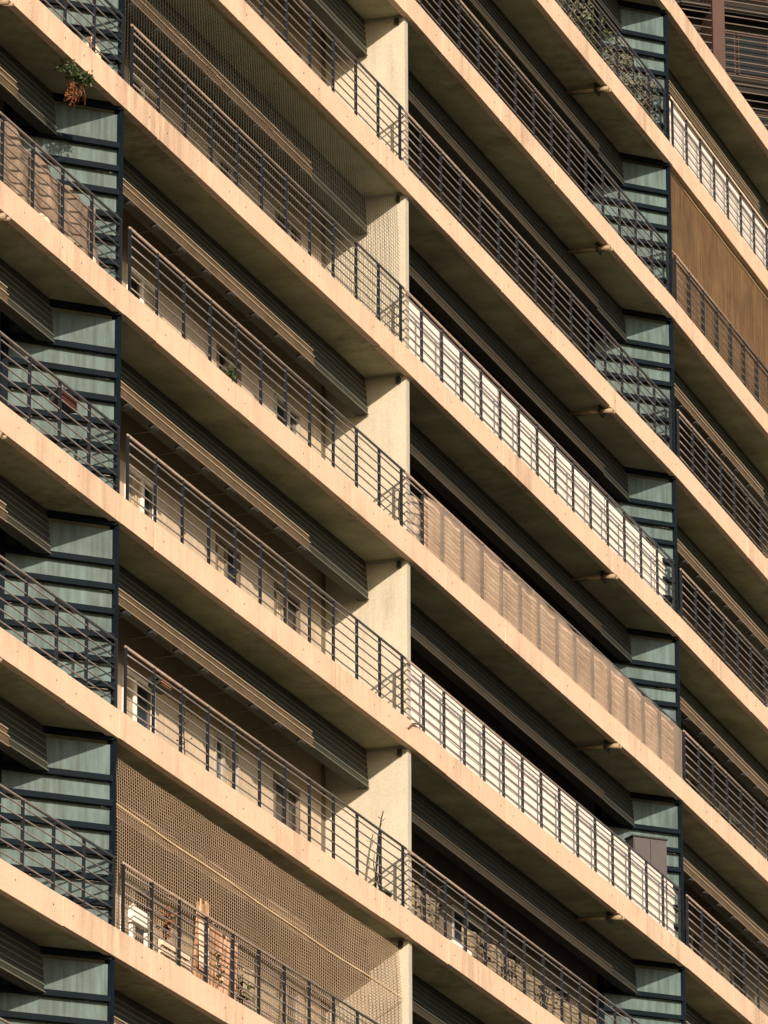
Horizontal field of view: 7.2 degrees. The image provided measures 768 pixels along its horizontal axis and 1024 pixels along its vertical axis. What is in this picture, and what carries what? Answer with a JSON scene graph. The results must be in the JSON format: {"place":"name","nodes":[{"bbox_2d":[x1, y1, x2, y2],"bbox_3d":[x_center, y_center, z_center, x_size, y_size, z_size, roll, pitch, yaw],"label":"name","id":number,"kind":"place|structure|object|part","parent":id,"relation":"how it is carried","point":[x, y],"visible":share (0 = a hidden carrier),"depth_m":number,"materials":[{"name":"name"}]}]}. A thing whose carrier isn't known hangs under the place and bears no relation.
{"place":"outdoors","nodes":[
{"label":"outdoors","id":0,"kind":"place"},
{"bbox_2d":[85,36,100,57],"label":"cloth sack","id":1,"kind":"object","parent":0,"point":[89,38],"visible":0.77,"depth_m":78.06,"materials":[{"name":"white fabric"}]},
{"bbox_2d":[675,0,767,130],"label":"tower block","id":2,"kind":"structure","parent":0,"point":[733,34],"depth_m":205.98,"materials":[{"name":"brown concrete"}]},
{"bbox_2d":[725,32,735,74],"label":"window","id":3,"kind":"structure","parent":2,"relation":"in","point":[731,35],"depth_m":206.14,"materials":[{"name":"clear glass"}]},
{"bbox_2d":[737,34,767,79],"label":"window","id":4,"kind":"structure","parent":2,"relation":"in","point":[739,36],"depth_m":206.45,"materials":[{"name":"grey glass"}]},
{"bbox_2d":[748,0,767,2],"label":"window","id":5,"kind":"structure","parent":2,"relation":"in","point":[762,1],"depth_m":207.20,"materials":[{"name":"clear glass"}]},
{"bbox_2d":[756,114,767,130],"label":"window","id":6,"kind":"structure","parent":2,"relation":"in","point":[764,121],"depth_m":205.89,"materials":[{"name":"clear glass"}]},
{"label":"ground","id":7,"kind":"structure","parent":0,"visible":0},
{"bbox_2d":[0,0,767,1023],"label":"apartment building","id":8,"kind":"structure","parent":7,"relation":"on","point":[264,580],"depth_m":87.74,"materials":[{"name":"concrete"}]},
{"bbox_2d":[39,213,50,222],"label":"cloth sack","id":9,"kind":"object","parent":8,"relation":"on","point":[45,217],"visible":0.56,"depth_m":75.88,"materials":[{"name":"white fabric"}]},
{"bbox_2d":[0,121,99,265],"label":"cloth screen","id":10,"kind":"object","parent":8,"relation":"hanging from","point":[42,184],"visible":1,"depth_m":76.03,"materials":[{"name":"brown fabric"}]},
{"bbox_2d":[49,386,76,413],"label":"hanging basket","id":11,"kind":"object","parent":8,"relation":"hanging from","point":[68,400],"visible":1,"depth_m":75.77,"materials":[{"name":"plastic"}]},
{"bbox_2d":[68,232,76,245],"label":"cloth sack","id":12,"kind":"object","parent":8,"relation":"on","point":[71,240],"visible":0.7,"depth_m":76.58,"materials":[{"name":"beige fabric"}]},
{"bbox_2d":[53,58,95,105],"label":"hanging plant","id":13,"kind":"object","parent":8,"relation":"attached to","point":[81,78],"visible":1,"depth_m":77.00,"materials":[{"name":"green plant"}]},
{"bbox_2d":[55,851,98,906],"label":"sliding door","id":14,"kind":"structure","parent":8,"relation":"in","point":[55,851],"depth_m":77.98,"materials":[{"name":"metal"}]},
{"bbox_2d":[58,633,101,688],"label":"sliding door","id":15,"kind":"structure","parent":8,"relation":"in","point":[58,633],"depth_m":78.57,"materials":[{"name":"glass"}]},
{"bbox_2d":[120,873,153,949],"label":"sliding door","id":16,"kind":"structure","parent":8,"relation":"in","point":[134,884],"depth_m":79.67,"materials":[{"name":"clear glass"}]},
{"bbox_2d":[128,905,147,946],"bbox_3d":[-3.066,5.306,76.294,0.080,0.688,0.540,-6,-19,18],"label":"chair","id":17,"kind":"object","parent":8,"relation":"on","point":[136,917],"visible":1,"depth_m":76.26,"materials":[{"name":"white plastic"}]},
{"bbox_2d":[122,666,155,730],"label":"sliding door","id":18,"kind":"structure","parent":8,"relation":"in","point":[137,689],"depth_m":80.53,"materials":[{"name":"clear glass"}]},
{"bbox_2d":[124,463,157,519],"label":"sliding door","id":19,"kind":"structure","parent":8,"relation":"in","point":[132,472],"depth_m":81.36,"materials":[{"name":"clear glass"}]},
{"bbox_2d":[127,264,158,316],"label":"sliding door","id":20,"kind":"structure","parent":8,"relation":"in","point":[134,285],"depth_m":82.20,"materials":[{"name":"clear glass"}]},
{"bbox_2d":[129,70,160,113],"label":"sliding door","id":21,"kind":"structure","parent":8,"relation":"in","point":[146,91],"depth_m":83.10,"materials":[{"name":"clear glass"}]},
{"bbox_2d":[148,675,171,694],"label":"hanging basket","id":22,"kind":"object","parent":8,"relation":"hanging from","point":[163,686],"visible":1,"depth_m":77.95,"materials":[{"name":"brown wicker"}]},
{"bbox_2d":[153,904,178,956],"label":"potted plant","id":23,"kind":"object","parent":8,"relation":"on","point":[166,925],"visible":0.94,"depth_m":77.39,"materials":[{"name":"green plant"}]},
{"bbox_2d":[158,937,191,973],"bbox_3d":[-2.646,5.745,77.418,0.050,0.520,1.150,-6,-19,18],"label":"shoe rack","id":24,"kind":"object","parent":8,"relation":"on","point":[165,945],"visible":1,"depth_m":77.31,"materials":[{"name":"wood"}]},
{"bbox_2d":[176,696,192,754],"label":"twig plant","id":25,"kind":"object","parent":8,"relation":"on","point":[184,742],"visible":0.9,"depth_m":78.93,"materials":[{"name":"plant"}]},
{"bbox_2d":[193,898,208,980],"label":"wooden board","id":26,"kind":"object","parent":8,"relation":"on","point":[203,908],"visible":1,"depth_m":78.20,"materials":[{"name":"brown wood"}]},
{"bbox_2d":[199,919,209,974],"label":"hanging cloth","id":27,"kind":"object","parent":26,"relation":"hanging from","point":[202,938],"visible":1,"depth_m":78.26,"materials":[{"name":"beige fabric"}]},
{"bbox_2d":[208,922,223,990],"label":"wooden board","id":28,"kind":"object","parent":8,"relation":"on","point":[217,935],"visible":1,"depth_m":78.70,"materials":[{"name":"brown wood"}]},
{"bbox_2d":[215,952,227,987],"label":"potted plant","id":29,"kind":"object","parent":8,"relation":"on","point":[218,966],"visible":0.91,"depth_m":78.75,"materials":[{"name":"green plant"}]},
{"bbox_2d":[214,731,239,792],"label":"sliding door","id":30,"kind":"structure","parent":8,"relation":"in","point":[222,770],"depth_m":83.35,"materials":[{"name":"glass"}]},
{"bbox_2d":[215,535,240,588],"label":"sliding door","id":31,"kind":"structure","parent":8,"relation":"in","point":[218,540],"depth_m":84.23,"materials":[{"name":"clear glass"}]},
{"bbox_2d":[221,365,235,380],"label":"seedling","id":32,"kind":"object","parent":8,"relation":"on","point":[231,374],"visible":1,"depth_m":81.30,"materials":[{"name":"green plant"}]},
{"bbox_2d":[216,344,241,386],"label":"sliding door","id":33,"kind":"structure","parent":8,"relation":"in","point":[220,360],"depth_m":85.10,"materials":[{"name":"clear glass"}]},
{"bbox_2d":[221,935,238,999],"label":"wooden board","id":34,"kind":"object","parent":8,"relation":"on","point":[226,983],"visible":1,"depth_m":79.12,"materials":[{"name":"brown wood"}]},
{"bbox_2d":[218,154,241,190],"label":"sliding door","id":35,"kind":"structure","parent":8,"relation":"in","point":[231,171],"depth_m":86.04,"materials":[{"name":"glass"}]},
{"bbox_2d":[235,975,251,1003],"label":"potted plant","id":36,"kind":"object","parent":8,"relation":"on","point":[239,992],"visible":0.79,"depth_m":79.70,"materials":[{"name":"green plant"}]},
{"bbox_2d":[243,968,255,1001],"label":"hanging cloth","id":37,"kind":"object","parent":8,"relation":"hanging from","point":[248,975],"visible":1,"depth_m":79.74,"materials":[{"name":"beige fabric"}]},
{"bbox_2d":[104,758,402,1023],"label":"balcony net","id":38,"kind":"object","parent":8,"relation":"attached to","point":[329,951],"visible":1,"depth_m":80.42,"materials":[{"name":"brown fabric"}]},
{"bbox_2d":[124,0,399,332],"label":"balcony net","id":39,"kind":"object","parent":8,"relation":"attached to","point":[271,136],"visible":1,"depth_m":84.21,"materials":[{"name":"black fabric"}]},
{"bbox_2d":[273,969,299,1023],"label":"sliding door","id":40,"kind":"structure","parent":8,"relation":"in","point":[276,973],"depth_m":84.68,"materials":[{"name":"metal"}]},
{"bbox_2d":[273,773,299,834],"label":"sliding door","id":41,"kind":"structure","parent":8,"relation":"in","point":[276,787],"depth_m":85.56,"materials":[{"name":"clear glass"}]},
{"bbox_2d":[274,581,300,634],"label":"sliding door","id":42,"kind":"structure","parent":8,"relation":"in","point":[294,600],"depth_m":86.52,"materials":[{"name":"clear glass"}]},
{"bbox_2d":[274,393,300,438],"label":"sliding door","id":43,"kind":"structure","parent":8,"relation":"in","point":[277,399],"depth_m":87.31,"materials":[{"name":"glass"}]},
{"bbox_2d":[275,208,300,246],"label":"sliding door","id":44,"kind":"structure","parent":8,"relation":"in","point":[280,218],"depth_m":88.19,"materials":[{"name":"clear glass"}]},
{"bbox_2d":[275,27,300,57],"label":"sliding door","id":45,"kind":"structure","parent":8,"relation":"in","point":[276,32],"depth_m":89.05,"materials":[{"name":"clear glass"}]},
{"bbox_2d":[369,811,391,897],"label":"potted plant","id":46,"kind":"object","parent":8,"relation":"on","point":[375,885],"visible":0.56,"depth_m":85.95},
{"bbox_2d":[403,489,420,542],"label":"plastic sheet","id":47,"kind":"object","parent":8,"relation":"on","point":[413,518],"visible":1,"depth_m":88.48,"materials":[{"name":"beige plastic"}]},
{"bbox_2d":[408,723,424,730],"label":"cable","id":48,"kind":"object","parent":8,"relation":"on","point":[412,724],"visible":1,"depth_m":87.00,"materials":[{"name":"black rubber"}]},
{"bbox_2d":[408,166,427,188],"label":"sliding door","id":49,"kind":"structure","parent":8,"relation":"in","point":[409,168],"depth_m":94.24,"materials":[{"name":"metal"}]},
{"bbox_2d":[412,874,431,897],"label":"sliding door","id":50,"kind":"structure","parent":8,"relation":"in","point":[414,877],"depth_m":90.94,"materials":[{"name":"glass"}]},
{"bbox_2d":[412,883,439,931],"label":"reed mat","id":51,"kind":"object","parent":8,"relation":"hanging from","point":[415,904],"visible":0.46,"depth_m":87.65,"materials":[{"name":"beige wicker"}]},
{"bbox_2d":[414,879,444,923],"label":"dry vine","id":52,"kind":"object","parent":8,"relation":"on","point":[439,905],"visible":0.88,"depth_m":87.25,"materials":[{"name":"brown plant"}]},
{"bbox_2d":[451,940,471,955],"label":"crate","id":53,"kind":"object","parent":8,"relation":"on","point":[460,946],"visible":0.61,"depth_m":88.44,"materials":[{"name":"white plastic"}]},
{"bbox_2d":[447,209,477,242],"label":"sliding door","id":54,"kind":"structure","parent":8,"relation":"in","point":[448,210],"depth_m":96.37,"materials":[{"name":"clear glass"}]},
{"bbox_2d":[452,904,483,943],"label":"sliding door","id":55,"kind":"structure","parent":8,"relation":"in","point":[455,915],"depth_m":92.64,"materials":[{"name":"glass"}]},
{"bbox_2d":[467,926,505,971],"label":"dry vine","id":56,"kind":"object","parent":8,"relation":"on","point":[482,947],"visible":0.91,"depth_m":89.70,"materials":[{"name":"brown plant"}]},
{"bbox_2d":[499,947,526,984],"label":"dry vine","id":57,"kind":"object","parent":8,"relation":"on","point":[512,973],"visible":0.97,"depth_m":90.89,"materials":[{"name":"brown plant"}]},
{"bbox_2d":[500,265,527,295],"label":"sliding door","id":58,"kind":"structure","parent":8,"relation":"in","point":[503,269],"depth_m":98.67,"materials":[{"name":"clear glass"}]},
{"bbox_2d":[507,945,535,976],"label":"sliding door","id":59,"kind":"structure","parent":8,"relation":"in","point":[529,970],"depth_m":95.53,"materials":[{"name":"glass"}]},
{"bbox_2d":[462,927,595,1023],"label":"reed mat","id":60,"kind":"object","parent":8,"relation":"hanging from","point":[519,972],"visible":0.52,"depth_m":91.78,"materials":[{"name":"beige wicker"}]},
{"bbox_2d":[409,302,664,600],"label":"privacy screen","id":61,"kind":"object","parent":8,"relation":"on","point":[495,417],"visible":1,"depth_m":94.82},
{"bbox_2d":[411,665,675,936],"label":"privacy screen","id":62,"kind":"object","parent":8,"relation":"on","point":[517,781],"visible":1,"depth_m":92.99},
{"bbox_2d":[424,497,674,771],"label":"screen","id":63,"kind":"object","parent":8,"relation":"attached to","point":[526,612],"visible":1,"depth_m":94.15,"materials":[{"name":"fabric"}]},
{"bbox_2d":[538,976,568,1012],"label":"dry vine","id":64,"kind":"object","parent":8,"relation":"on","point":[552,994],"visible":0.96,"depth_m":92.51,"materials":[{"name":"brown plant"}]},
{"bbox_2d":[545,314,574,346],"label":"sliding door","id":65,"kind":"structure","parent":8,"relation":"in","point":[545,314],"depth_m":101.06,"materials":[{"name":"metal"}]},
{"bbox_2d":[553,980,583,1013],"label":"sliding door","id":66,"kind":"structure","parent":8,"relation":"in","point":[568,999],"depth_m":97.66,"materials":[{"name":"glass"}]},
{"bbox_2d":[556,0,592,32],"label":"potted plant","id":67,"kind":"object","parent":8,"relation":"on","point":[574,17],"visible":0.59,"depth_m":99.72,"materials":[{"name":"green plant"}]},
{"bbox_2d":[578,9,612,58],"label":"potted plant","id":68,"kind":"object","parent":8,"relation":"on","point":[591,39],"visible":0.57,"depth_m":100.77,"materials":[{"name":"green plant"}]},
{"bbox_2d":[602,39,635,88],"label":"potted plant","id":69,"kind":"object","parent":8,"relation":"on","point":[621,68],"visible":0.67,"depth_m":102.01,"materials":[{"name":"green plant"}]},
{"bbox_2d":[623,73,662,119],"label":"potted plant","id":70,"kind":"object","parent":8,"relation":"on","point":[643,103],"visible":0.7,"depth_m":103.39,"materials":[{"name":"green plant"}]},
{"bbox_2d":[624,834,667,929],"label":"cabinet","id":71,"kind":"object","parent":8,"relation":"on","point":[652,851],"visible":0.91,"depth_m":99.56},
{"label":"door","id":72,"kind":"part","parent":71,"relation":"part of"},
{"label":"door","id":73,"kind":"part","parent":71,"relation":"part of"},
{"bbox_2d":[679,611,694,631],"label":"sliding door","id":74,"kind":"structure","parent":8,"relation":"in","point":[686,622],"depth_m":107.31,"materials":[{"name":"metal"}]},
{"bbox_2d":[682,766,697,793],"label":"sliding door","id":75,"kind":"structure","parent":8,"relation":"in","point":[688,777],"depth_m":106.53,"materials":[{"name":"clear glass"}]},
{"bbox_2d":[684,922,700,957],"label":"sliding door","id":76,"kind":"structure","parent":8,"relation":"in","point":[691,933],"depth_m":105.67,"materials":[{"name":"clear glass"}]},
{"bbox_2d":[669,101,765,267],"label":"privacy screen","id":77,"kind":"object","parent":8,"relation":"on","point":[707,156],"visible":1,"depth_m":107.62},
{"bbox_2d":[669,95,767,227],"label":"handrail","id":78,"kind":"object","parent":8,"relation":"attached to","point":[684,115],"visible":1,"depth_m":107.13,"materials":[{"name":"metal"}]},
{"bbox_2d":[671,173,767,413],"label":"balcony net","id":79,"kind":"object","parent":8,"relation":"attached to","point":[698,224],"visible":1,"depth_m":106.80,"materials":[{"name":"brown fabric"}]},
{"bbox_2d":[716,651,736,676],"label":"sliding door","id":80,"kind":"structure","parent":8,"relation":"in","point":[719,657],"depth_m":109.79,"materials":[{"name":"glass"}]},
{"bbox_2d":[719,804,739,833],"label":"sliding door","id":81,"kind":"structure","parent":8,"relation":"in","point":[737,824],"depth_m":109.00,"materials":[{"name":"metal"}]},
{"bbox_2d":[722,958,742,993],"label":"sliding door","id":82,"kind":"structure","parent":8,"relation":"in","point":[724,962],"depth_m":108.05,"materials":[{"name":"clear glass"}]}
]}

